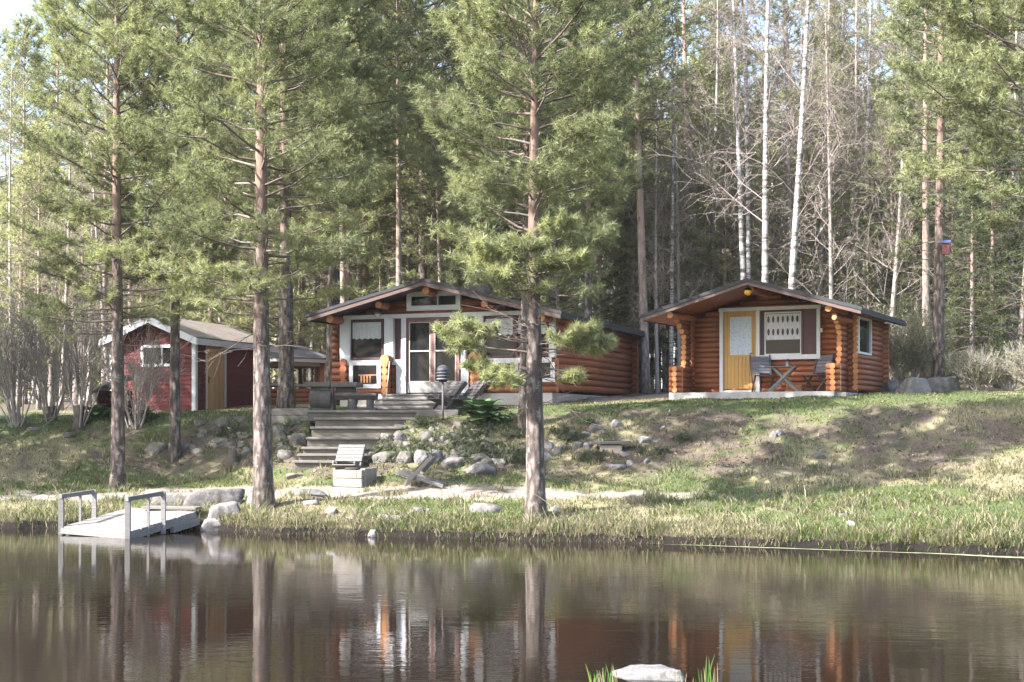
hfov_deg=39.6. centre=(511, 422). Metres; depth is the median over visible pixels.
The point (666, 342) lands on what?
spruce tree
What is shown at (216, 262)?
birch tree
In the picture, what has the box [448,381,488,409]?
plank chair
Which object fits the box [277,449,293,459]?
boulder
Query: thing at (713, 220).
bare tree
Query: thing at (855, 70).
bare tree
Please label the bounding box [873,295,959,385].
leafy shrub
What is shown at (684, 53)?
pine tree
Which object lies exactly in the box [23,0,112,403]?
pine tree
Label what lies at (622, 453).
boulder
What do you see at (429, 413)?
terrace wall
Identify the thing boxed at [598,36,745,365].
bare tree
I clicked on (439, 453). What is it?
boulder
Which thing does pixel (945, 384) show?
boulder
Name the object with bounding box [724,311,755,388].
door
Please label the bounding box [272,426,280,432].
rubble stone
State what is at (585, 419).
leafy plant
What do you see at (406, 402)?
door steps
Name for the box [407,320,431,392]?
door
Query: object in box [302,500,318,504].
boulder
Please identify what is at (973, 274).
spruce tree
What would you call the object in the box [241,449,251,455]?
boulder
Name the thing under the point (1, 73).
pine tree
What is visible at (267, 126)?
pine tree
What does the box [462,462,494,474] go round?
boulder
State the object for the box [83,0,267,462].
pine tree
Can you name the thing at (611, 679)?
reed clump
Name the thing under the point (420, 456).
boulder
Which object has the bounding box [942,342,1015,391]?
twiggy shrub
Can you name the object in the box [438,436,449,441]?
boulder
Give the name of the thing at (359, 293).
pine tree
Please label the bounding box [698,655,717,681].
reed clump
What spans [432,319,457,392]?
door
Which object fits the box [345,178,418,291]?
pine tree
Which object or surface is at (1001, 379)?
twiggy shrub
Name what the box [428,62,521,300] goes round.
pine tree
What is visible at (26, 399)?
spruce tree
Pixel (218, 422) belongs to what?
rubble stone
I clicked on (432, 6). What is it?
pine tree
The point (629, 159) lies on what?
pine tree
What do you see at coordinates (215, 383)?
door
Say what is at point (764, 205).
birch tree
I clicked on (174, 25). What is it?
pine tree
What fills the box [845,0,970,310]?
birch tree
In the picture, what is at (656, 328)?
pine tree
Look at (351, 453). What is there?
plank chair
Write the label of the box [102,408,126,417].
leafy plant
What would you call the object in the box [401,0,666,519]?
pine tree
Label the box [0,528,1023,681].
pond water
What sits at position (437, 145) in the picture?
birch tree
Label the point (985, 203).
pine tree
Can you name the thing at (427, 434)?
boulder
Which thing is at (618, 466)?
boulder
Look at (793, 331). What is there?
window
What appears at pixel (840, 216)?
pine tree
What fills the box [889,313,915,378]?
leafy shrub
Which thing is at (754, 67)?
pine tree
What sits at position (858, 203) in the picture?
bare tree
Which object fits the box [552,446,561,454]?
boulder
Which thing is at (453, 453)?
boulder
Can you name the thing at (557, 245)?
pine tree
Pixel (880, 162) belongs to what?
pine tree
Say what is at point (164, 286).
spruce tree
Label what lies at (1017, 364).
twiggy shrub
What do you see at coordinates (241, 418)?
rubble stone
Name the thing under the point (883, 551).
pollen film
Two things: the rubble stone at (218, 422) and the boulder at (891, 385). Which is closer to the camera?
the rubble stone at (218, 422)
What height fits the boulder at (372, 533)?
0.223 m
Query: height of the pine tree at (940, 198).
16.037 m
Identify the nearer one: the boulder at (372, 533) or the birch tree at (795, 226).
the boulder at (372, 533)
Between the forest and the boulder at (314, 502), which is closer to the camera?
the boulder at (314, 502)
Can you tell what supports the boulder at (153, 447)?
on the ground at (436, 492)
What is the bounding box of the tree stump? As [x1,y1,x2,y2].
[225,449,238,469]
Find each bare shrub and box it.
[0,270,77,427]
[0,283,99,421]
[12,255,168,429]
[91,323,193,428]
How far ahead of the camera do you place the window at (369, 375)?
40.19 m
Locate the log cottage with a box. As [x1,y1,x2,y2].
[305,244,652,406]
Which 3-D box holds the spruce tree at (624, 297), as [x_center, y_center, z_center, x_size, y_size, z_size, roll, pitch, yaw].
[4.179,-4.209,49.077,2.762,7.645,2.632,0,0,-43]
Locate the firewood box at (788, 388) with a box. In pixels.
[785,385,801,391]
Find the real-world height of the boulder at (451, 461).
0.425 m
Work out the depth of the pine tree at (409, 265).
51.98 m
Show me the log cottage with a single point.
(373, 334)
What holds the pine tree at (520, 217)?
on the ground at (436, 492)
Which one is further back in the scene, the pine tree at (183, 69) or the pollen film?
the pine tree at (183, 69)
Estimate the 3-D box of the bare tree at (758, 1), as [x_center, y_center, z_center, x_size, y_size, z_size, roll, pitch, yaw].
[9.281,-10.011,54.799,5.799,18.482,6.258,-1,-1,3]
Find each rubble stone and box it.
[194,420,205,426]
[196,433,204,437]
[215,419,228,426]
[223,442,233,445]
[236,416,245,421]
[239,441,249,447]
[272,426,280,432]
[277,445,288,449]
[379,433,393,442]
[394,424,407,429]
[452,422,463,427]
[481,458,491,463]
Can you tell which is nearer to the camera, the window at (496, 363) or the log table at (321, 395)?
the log table at (321, 395)
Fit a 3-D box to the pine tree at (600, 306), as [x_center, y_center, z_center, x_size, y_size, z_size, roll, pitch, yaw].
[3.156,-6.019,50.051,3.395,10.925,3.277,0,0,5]
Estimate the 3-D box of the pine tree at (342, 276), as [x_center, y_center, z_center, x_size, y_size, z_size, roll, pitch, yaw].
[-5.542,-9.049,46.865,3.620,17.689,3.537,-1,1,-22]
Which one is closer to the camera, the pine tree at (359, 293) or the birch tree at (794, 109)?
the pine tree at (359, 293)
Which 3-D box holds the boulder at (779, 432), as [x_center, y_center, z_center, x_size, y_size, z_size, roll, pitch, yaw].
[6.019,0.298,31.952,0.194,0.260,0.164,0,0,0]
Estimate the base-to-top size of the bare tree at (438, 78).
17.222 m
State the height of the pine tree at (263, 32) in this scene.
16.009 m
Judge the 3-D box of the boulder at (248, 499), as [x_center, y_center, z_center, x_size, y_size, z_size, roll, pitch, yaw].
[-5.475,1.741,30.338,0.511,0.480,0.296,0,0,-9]
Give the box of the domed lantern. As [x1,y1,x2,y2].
[436,365,448,419]
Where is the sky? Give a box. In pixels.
[0,0,1023,395]
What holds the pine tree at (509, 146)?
on the ground at (436, 492)
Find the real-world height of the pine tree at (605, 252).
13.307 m
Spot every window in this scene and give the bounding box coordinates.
[141,345,169,366]
[349,365,380,387]
[351,319,383,359]
[407,291,461,310]
[484,315,514,357]
[484,363,518,381]
[515,315,547,356]
[542,362,554,381]
[760,309,815,354]
[856,316,871,355]
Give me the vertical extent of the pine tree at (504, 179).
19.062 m
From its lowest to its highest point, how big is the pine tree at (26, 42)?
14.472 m
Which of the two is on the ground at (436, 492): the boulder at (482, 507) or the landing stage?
the boulder at (482, 507)
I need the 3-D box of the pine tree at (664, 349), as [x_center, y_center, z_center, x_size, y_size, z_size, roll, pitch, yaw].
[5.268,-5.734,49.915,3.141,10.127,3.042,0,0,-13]
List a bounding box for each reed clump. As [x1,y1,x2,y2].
[585,662,616,681]
[589,671,617,681]
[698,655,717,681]
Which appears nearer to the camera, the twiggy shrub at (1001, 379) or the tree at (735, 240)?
the twiggy shrub at (1001, 379)
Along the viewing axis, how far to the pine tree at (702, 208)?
67.85 m
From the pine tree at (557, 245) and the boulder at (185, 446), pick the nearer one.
the boulder at (185, 446)
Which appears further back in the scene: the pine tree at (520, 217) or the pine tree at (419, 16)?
the pine tree at (520, 217)
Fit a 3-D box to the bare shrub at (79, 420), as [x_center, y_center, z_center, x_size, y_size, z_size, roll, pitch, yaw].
[-10.558,-2.022,36.120,3.455,4.676,2.887,0,0,-34]
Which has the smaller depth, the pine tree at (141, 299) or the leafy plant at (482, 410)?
the leafy plant at (482, 410)
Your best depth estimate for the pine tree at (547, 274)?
54.73 m
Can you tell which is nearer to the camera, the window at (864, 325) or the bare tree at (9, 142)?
the window at (864, 325)
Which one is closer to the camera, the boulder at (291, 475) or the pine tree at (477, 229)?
the boulder at (291, 475)
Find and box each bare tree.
[0,56,50,406]
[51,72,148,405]
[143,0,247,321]
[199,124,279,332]
[245,14,350,383]
[300,13,405,283]
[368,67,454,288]
[371,1,484,283]
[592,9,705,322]
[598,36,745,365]
[664,0,822,290]
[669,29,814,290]
[696,0,832,284]
[699,0,866,297]
[733,0,899,307]
[756,0,931,296]
[769,0,919,297]
[804,0,965,376]
[829,9,993,375]
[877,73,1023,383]
[974,4,1023,351]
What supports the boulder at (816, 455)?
on the ground at (436, 492)
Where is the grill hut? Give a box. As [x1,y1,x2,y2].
[270,342,325,402]
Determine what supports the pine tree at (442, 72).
on the ground at (436, 492)
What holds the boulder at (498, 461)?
on the ground at (436, 492)
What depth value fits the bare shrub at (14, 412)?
36.26 m
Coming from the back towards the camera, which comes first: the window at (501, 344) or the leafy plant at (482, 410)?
the window at (501, 344)
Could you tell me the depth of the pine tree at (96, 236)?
45.77 m
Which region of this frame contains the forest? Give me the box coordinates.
[0,0,1023,402]
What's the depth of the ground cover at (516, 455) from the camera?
33.28 m
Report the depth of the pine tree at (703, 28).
57.73 m
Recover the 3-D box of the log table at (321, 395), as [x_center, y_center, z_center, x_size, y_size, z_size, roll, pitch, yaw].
[-4.654,-0.660,37.080,1.400,0.750,0.900,0,0,6]
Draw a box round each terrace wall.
[271,408,311,423]
[416,410,459,416]
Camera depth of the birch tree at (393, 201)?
58.94 m
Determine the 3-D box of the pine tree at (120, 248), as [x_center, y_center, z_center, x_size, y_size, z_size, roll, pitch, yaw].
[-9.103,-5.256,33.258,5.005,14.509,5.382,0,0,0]
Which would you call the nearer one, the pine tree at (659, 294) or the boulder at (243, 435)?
the boulder at (243, 435)
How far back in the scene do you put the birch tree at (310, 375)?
52.90 m
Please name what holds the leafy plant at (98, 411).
on the ground at (436, 492)
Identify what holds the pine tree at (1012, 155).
on the ground at (436, 492)
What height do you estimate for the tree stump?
0.490 m
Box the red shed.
[99,317,278,410]
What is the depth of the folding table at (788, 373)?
35.73 m
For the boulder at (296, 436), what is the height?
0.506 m
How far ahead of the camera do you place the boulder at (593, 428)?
33.27 m
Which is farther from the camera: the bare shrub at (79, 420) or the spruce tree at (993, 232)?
the spruce tree at (993, 232)
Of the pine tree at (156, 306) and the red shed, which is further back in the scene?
the pine tree at (156, 306)
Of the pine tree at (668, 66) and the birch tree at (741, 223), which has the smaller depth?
the birch tree at (741, 223)
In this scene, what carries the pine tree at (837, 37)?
on the ground at (436, 492)
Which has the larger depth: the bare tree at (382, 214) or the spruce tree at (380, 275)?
the bare tree at (382, 214)
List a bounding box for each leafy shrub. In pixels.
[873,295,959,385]
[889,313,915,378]
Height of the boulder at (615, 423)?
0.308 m
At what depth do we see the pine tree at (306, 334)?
49.80 m
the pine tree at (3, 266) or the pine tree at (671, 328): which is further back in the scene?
the pine tree at (671, 328)
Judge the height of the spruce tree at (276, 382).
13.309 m
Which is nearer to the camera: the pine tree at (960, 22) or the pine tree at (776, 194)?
the pine tree at (960, 22)
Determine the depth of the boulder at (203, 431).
35.41 m
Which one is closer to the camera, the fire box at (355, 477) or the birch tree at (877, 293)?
the fire box at (355, 477)
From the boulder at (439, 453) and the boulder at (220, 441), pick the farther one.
the boulder at (220, 441)
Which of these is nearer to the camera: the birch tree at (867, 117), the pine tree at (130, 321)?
the birch tree at (867, 117)
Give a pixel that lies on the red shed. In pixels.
(229, 383)
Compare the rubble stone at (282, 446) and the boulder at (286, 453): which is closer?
the boulder at (286, 453)
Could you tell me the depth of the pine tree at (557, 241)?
65.75 m
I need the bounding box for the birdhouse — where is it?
[940,240,950,254]
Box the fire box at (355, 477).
[333,467,376,486]
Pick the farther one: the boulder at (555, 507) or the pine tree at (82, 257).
the pine tree at (82, 257)
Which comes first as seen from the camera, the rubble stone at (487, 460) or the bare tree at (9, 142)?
the rubble stone at (487, 460)
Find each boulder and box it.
[26,427,39,430]
[64,432,75,437]
[145,441,166,454]
[151,492,191,505]
[181,443,191,449]
[183,488,244,507]
[191,448,203,453]
[199,430,210,434]
[200,518,220,530]
[208,501,241,518]
[211,437,228,443]
[237,431,252,439]
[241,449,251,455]
[244,493,251,503]
[273,430,286,440]
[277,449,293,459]
[286,473,302,479]
[289,433,306,445]
[295,488,326,496]
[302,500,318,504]
[325,506,338,514]
[368,530,376,536]
[372,451,396,462]
[394,432,408,440]
[396,451,412,463]
[412,507,423,514]
[414,450,426,462]
[421,431,434,440]
[427,450,442,464]
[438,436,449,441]
[441,456,465,468]
[450,450,465,456]
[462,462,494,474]
[469,454,489,461]
[469,503,502,513]
[492,458,506,464]
[544,441,554,449]
[544,451,551,460]
[548,506,563,511]
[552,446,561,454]
[572,441,582,447]
[583,442,592,449]
[588,424,602,432]
[605,464,625,469]
[610,419,621,426]
[612,664,684,680]
[620,451,630,455]
[626,460,633,465]
[638,436,651,443]
[642,458,649,464]
[769,431,776,436]
[776,430,783,435]
[812,452,826,458]
[847,521,855,525]
[883,379,898,391]
[895,377,931,393]
[927,376,960,391]
[991,380,1011,388]
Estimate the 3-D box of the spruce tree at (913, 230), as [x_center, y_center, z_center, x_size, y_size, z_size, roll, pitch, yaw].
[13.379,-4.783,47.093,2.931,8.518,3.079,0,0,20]
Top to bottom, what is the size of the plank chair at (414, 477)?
0.752 m
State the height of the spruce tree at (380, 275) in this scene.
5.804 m
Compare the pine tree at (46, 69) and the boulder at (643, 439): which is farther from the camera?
the pine tree at (46, 69)
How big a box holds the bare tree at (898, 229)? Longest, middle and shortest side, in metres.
12.852 x 5.042 x 4.949 m
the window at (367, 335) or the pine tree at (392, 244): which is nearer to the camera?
the window at (367, 335)
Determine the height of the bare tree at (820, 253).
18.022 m
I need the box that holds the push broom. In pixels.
[380,361,389,402]
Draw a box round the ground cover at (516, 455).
[205,410,696,468]
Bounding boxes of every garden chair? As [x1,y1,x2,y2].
[749,355,774,391]
[801,353,834,390]
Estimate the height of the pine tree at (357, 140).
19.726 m
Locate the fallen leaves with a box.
[3,393,1023,525]
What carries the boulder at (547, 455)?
on the ground at (436, 492)
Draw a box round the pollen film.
[646,543,1023,557]
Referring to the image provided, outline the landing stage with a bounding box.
[58,489,201,538]
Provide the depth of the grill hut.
47.64 m
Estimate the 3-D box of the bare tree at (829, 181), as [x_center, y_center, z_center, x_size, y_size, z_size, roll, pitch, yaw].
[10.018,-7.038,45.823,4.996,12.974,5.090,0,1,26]
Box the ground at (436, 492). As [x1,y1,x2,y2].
[0,385,1023,554]
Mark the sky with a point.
(8, 8)
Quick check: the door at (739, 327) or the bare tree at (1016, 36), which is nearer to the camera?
the door at (739, 327)
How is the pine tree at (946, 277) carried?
on the ground at (436, 492)
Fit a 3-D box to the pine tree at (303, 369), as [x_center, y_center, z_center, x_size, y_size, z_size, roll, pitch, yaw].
[-8.237,-10.623,56.159,5.330,20.699,4.837,0,-1,-15]
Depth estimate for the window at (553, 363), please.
38.34 m
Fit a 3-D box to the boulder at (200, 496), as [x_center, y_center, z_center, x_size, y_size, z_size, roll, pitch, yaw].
[-6.325,1.716,30.237,1.264,0.620,0.512,0,0,0]
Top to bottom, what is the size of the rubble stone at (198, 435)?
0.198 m
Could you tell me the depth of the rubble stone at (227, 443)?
34.98 m
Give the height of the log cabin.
3.672 m
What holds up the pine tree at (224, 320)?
on the ground at (436, 492)
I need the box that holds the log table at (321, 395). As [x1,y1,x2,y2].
[304,382,362,409]
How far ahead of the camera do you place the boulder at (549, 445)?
32.77 m
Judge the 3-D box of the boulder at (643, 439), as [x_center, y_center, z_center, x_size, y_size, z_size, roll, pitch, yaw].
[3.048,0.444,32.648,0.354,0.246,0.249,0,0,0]
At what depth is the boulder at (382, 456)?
32.91 m
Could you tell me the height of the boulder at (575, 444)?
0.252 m
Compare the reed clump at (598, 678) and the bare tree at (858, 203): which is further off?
the bare tree at (858, 203)
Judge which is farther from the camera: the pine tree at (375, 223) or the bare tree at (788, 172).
the pine tree at (375, 223)
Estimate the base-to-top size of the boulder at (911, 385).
0.607 m
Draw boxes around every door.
[208,346,223,408]
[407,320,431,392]
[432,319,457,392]
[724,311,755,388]
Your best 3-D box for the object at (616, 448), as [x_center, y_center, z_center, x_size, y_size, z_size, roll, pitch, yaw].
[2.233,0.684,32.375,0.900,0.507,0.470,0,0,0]
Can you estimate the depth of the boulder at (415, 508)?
28.04 m
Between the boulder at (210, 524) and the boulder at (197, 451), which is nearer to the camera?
the boulder at (210, 524)
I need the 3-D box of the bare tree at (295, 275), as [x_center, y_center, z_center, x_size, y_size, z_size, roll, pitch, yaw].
[-9.042,-9.175,57.769,5.967,17.621,5.529,0,-1,-5]
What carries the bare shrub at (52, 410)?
on the ground at (436, 492)
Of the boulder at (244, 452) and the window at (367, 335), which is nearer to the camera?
the boulder at (244, 452)
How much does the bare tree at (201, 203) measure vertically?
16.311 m
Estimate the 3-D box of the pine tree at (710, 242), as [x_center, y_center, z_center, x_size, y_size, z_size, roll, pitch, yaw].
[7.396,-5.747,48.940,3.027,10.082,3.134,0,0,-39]
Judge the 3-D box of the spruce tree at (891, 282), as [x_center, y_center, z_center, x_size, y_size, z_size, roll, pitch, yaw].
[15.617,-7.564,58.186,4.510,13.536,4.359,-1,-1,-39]
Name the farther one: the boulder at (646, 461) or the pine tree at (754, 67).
the pine tree at (754, 67)
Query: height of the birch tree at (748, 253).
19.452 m
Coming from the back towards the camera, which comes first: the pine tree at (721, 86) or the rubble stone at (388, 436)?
the pine tree at (721, 86)
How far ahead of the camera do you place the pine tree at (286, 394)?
39.81 m
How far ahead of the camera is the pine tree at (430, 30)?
53.93 m
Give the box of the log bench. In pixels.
[334,392,378,409]
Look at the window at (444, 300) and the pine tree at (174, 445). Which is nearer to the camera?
the pine tree at (174, 445)
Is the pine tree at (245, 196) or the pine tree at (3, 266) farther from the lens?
the pine tree at (245, 196)
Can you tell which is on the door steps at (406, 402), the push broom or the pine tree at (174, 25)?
the push broom
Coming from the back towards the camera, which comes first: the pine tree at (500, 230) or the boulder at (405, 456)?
the pine tree at (500, 230)
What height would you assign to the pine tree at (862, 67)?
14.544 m
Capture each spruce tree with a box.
[0,184,59,403]
[132,185,206,320]
[242,119,320,387]
[366,246,390,293]
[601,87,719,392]
[606,193,668,390]
[638,185,689,391]
[841,74,932,383]
[844,215,899,382]
[884,151,960,381]
[899,74,1010,384]
[927,162,1013,387]
[945,76,1023,384]
[975,154,1023,384]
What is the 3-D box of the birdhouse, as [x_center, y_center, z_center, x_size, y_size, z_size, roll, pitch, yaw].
[11.898,-4.804,39.015,0.272,0.408,0.240,0,0,20]
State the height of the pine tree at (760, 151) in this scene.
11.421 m
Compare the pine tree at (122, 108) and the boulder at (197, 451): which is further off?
the pine tree at (122, 108)
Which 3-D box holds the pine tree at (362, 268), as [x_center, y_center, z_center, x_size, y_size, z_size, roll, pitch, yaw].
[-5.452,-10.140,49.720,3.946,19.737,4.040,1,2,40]
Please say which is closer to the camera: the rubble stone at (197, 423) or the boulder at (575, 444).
the boulder at (575, 444)
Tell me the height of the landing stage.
0.976 m
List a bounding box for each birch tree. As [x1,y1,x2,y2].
[202,30,244,322]
[277,70,319,388]
[380,19,440,269]
[427,5,466,282]
[514,22,592,306]
[644,0,810,279]
[669,0,859,278]
[672,0,869,282]
[700,0,906,289]
[768,1,851,271]
[777,0,930,308]
[812,0,884,302]
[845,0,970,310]
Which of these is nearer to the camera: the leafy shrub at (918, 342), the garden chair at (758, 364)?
the garden chair at (758, 364)
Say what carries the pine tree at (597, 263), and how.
on the ground at (436, 492)
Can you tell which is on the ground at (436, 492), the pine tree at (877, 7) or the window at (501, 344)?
the pine tree at (877, 7)
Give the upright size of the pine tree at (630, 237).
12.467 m
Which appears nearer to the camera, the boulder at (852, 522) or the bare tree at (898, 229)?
the boulder at (852, 522)
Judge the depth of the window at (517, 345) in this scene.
38.70 m
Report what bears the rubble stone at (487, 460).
on the ground at (436, 492)
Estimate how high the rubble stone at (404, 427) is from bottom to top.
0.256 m
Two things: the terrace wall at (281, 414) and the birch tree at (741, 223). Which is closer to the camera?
the terrace wall at (281, 414)
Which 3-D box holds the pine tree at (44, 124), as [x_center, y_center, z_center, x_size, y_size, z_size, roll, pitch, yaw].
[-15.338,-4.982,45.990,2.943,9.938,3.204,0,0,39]
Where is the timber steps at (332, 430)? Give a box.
[293,410,415,472]
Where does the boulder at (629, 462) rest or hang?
on the ground at (436, 492)
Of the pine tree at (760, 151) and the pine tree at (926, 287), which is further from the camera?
the pine tree at (760, 151)
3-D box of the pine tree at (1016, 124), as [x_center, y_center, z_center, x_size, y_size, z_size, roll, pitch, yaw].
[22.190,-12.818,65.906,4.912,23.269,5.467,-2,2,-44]
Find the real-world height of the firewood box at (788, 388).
0.190 m
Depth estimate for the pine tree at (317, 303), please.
63.96 m
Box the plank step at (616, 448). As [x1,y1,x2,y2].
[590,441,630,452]
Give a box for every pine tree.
[0,0,229,490]
[0,9,61,406]
[0,24,47,345]
[0,68,130,410]
[0,116,83,409]
[0,178,13,328]
[3,0,105,405]
[11,76,166,390]
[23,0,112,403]
[41,153,123,404]
[45,0,165,382]
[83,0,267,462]
[84,72,169,332]
[95,1,187,320]
[113,0,392,509]
[122,0,221,319]
[123,51,229,321]
[151,1,251,331]
[168,95,273,333]
[180,0,398,407]
[191,0,273,320]
[212,1,304,326]
[214,72,306,381]
[234,0,442,404]
[243,3,352,388]
[267,137,327,388]
[268,103,387,381]
[293,35,408,345]
[296,1,390,302]
[302,33,355,381]
[308,2,411,291]
[317,2,406,295]
[327,139,411,299]
[342,0,513,285]
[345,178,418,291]
[350,33,461,293]
[354,0,448,291]
[369,0,447,280]
[384,33,466,283]
[385,75,490,292]
[393,0,482,281]
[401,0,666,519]
[426,0,521,286]
[426,0,628,430]
[426,107,508,296]
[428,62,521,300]
[443,29,546,306]
[474,1,568,300]
[487,28,570,308]
[508,69,612,320]
[510,0,673,394]
[538,8,652,311]
[539,5,578,306]
[540,89,629,321]
[559,103,647,327]
[570,62,683,377]
[571,1,664,289]
[584,0,705,393]
[592,80,680,391]
[612,117,704,391]
[621,0,698,278]
[622,0,706,391]
[627,137,706,389]
[628,0,742,295]
[652,89,723,335]
[653,75,738,341]
[666,32,771,293]
[668,0,761,286]
[680,4,787,291]
[680,109,760,297]
[727,43,819,288]
[740,0,849,301]
[750,85,842,298]
[777,63,863,303]
[788,0,892,299]
[811,56,899,308]
[841,96,945,376]
[852,0,950,379]
[870,0,979,378]
[876,0,1009,376]
[887,42,1001,367]
[889,0,1023,311]
[899,2,1019,332]
[920,2,1023,375]
[951,3,1023,364]
[962,3,1023,349]
[976,0,1023,290]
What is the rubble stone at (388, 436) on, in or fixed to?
on the ground at (436, 492)
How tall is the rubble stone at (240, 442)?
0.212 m
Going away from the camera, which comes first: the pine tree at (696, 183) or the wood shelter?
the wood shelter
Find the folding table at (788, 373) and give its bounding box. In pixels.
[764,366,799,391]
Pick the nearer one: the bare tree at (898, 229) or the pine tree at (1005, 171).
the bare tree at (898, 229)
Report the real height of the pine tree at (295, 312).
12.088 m
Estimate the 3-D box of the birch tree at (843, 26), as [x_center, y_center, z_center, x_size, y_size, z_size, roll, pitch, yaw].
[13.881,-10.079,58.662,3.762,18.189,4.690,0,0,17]
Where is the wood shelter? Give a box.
[88,375,133,417]
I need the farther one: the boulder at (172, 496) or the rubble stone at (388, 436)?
the rubble stone at (388, 436)
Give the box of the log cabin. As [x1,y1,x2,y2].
[639,278,905,399]
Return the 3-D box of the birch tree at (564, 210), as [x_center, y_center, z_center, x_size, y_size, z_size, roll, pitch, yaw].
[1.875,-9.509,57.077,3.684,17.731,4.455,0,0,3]
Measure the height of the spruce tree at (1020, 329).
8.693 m
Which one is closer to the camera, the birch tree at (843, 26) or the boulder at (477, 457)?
the boulder at (477, 457)
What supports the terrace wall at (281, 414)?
on the ground at (436, 492)
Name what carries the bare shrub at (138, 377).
on the ground at (436, 492)
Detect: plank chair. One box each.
[332,445,365,469]
[395,453,445,487]
[427,381,471,410]
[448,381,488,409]
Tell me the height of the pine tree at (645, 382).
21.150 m
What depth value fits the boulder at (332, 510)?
28.56 m
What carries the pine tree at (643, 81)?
on the ground at (436, 492)
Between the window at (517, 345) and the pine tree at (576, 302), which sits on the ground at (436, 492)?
the pine tree at (576, 302)
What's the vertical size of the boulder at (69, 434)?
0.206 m
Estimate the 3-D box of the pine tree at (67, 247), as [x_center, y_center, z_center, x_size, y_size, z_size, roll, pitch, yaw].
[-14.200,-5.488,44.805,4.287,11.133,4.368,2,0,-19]
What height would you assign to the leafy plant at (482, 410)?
0.653 m
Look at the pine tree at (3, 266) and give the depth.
37.44 m
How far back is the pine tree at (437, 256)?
46.58 m
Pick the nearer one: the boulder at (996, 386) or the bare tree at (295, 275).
the boulder at (996, 386)
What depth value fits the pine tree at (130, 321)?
59.66 m
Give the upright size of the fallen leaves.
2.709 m
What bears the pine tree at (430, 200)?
on the ground at (436, 492)
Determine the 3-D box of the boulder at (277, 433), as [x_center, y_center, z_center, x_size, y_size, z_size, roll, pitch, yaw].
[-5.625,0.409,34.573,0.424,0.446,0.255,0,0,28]
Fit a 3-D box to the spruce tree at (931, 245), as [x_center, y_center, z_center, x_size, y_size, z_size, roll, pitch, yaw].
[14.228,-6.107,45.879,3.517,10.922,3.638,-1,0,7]
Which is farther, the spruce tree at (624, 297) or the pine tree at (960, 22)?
the spruce tree at (624, 297)
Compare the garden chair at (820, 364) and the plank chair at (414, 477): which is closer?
the plank chair at (414, 477)
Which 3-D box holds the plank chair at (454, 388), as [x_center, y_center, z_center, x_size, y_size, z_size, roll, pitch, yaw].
[-1.548,-0.657,35.772,1.085,0.752,0.620,0,0,-38]
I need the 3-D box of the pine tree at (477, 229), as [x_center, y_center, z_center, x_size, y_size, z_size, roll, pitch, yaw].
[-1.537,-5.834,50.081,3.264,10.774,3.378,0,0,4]
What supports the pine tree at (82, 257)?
on the ground at (436, 492)
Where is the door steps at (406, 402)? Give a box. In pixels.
[373,394,453,409]
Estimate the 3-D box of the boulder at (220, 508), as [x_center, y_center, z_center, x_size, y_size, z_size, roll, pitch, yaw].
[-5.807,1.929,29.109,0.807,0.617,0.517,0,0,0]
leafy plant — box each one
[84,405,110,418]
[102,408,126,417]
[136,405,158,418]
[452,398,511,422]
[576,415,595,423]
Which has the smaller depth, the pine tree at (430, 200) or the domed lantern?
the domed lantern
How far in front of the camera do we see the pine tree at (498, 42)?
56.81 m
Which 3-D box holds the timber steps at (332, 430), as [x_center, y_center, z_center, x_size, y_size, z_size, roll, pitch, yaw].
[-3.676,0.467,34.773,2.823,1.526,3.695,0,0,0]
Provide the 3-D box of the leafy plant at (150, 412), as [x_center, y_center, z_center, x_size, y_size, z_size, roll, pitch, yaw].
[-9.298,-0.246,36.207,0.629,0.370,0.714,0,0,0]
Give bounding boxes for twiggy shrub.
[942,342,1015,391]
[989,346,1023,389]
[1002,341,1023,389]
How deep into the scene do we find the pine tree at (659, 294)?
55.91 m
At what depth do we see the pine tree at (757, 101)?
56.92 m
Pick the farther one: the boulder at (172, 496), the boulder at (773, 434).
the boulder at (773, 434)
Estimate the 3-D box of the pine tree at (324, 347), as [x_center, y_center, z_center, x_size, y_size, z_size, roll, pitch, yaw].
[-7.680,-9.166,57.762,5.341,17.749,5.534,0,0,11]
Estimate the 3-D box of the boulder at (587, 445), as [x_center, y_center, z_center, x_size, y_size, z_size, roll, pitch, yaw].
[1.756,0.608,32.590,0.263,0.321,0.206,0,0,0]
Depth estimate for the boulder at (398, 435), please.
33.94 m
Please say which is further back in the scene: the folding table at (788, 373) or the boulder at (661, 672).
the folding table at (788, 373)
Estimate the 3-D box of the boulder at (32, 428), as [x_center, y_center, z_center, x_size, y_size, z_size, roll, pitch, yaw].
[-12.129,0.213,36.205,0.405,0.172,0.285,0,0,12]
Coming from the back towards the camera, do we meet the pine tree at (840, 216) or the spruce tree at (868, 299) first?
the pine tree at (840, 216)
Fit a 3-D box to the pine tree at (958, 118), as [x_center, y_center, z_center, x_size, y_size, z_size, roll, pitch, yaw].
[16.494,-12.348,52.102,5.440,23.156,4.888,0,0,-24]
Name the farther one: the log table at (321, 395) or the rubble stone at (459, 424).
the log table at (321, 395)
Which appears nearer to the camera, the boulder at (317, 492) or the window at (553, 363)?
the boulder at (317, 492)
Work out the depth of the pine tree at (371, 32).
42.31 m

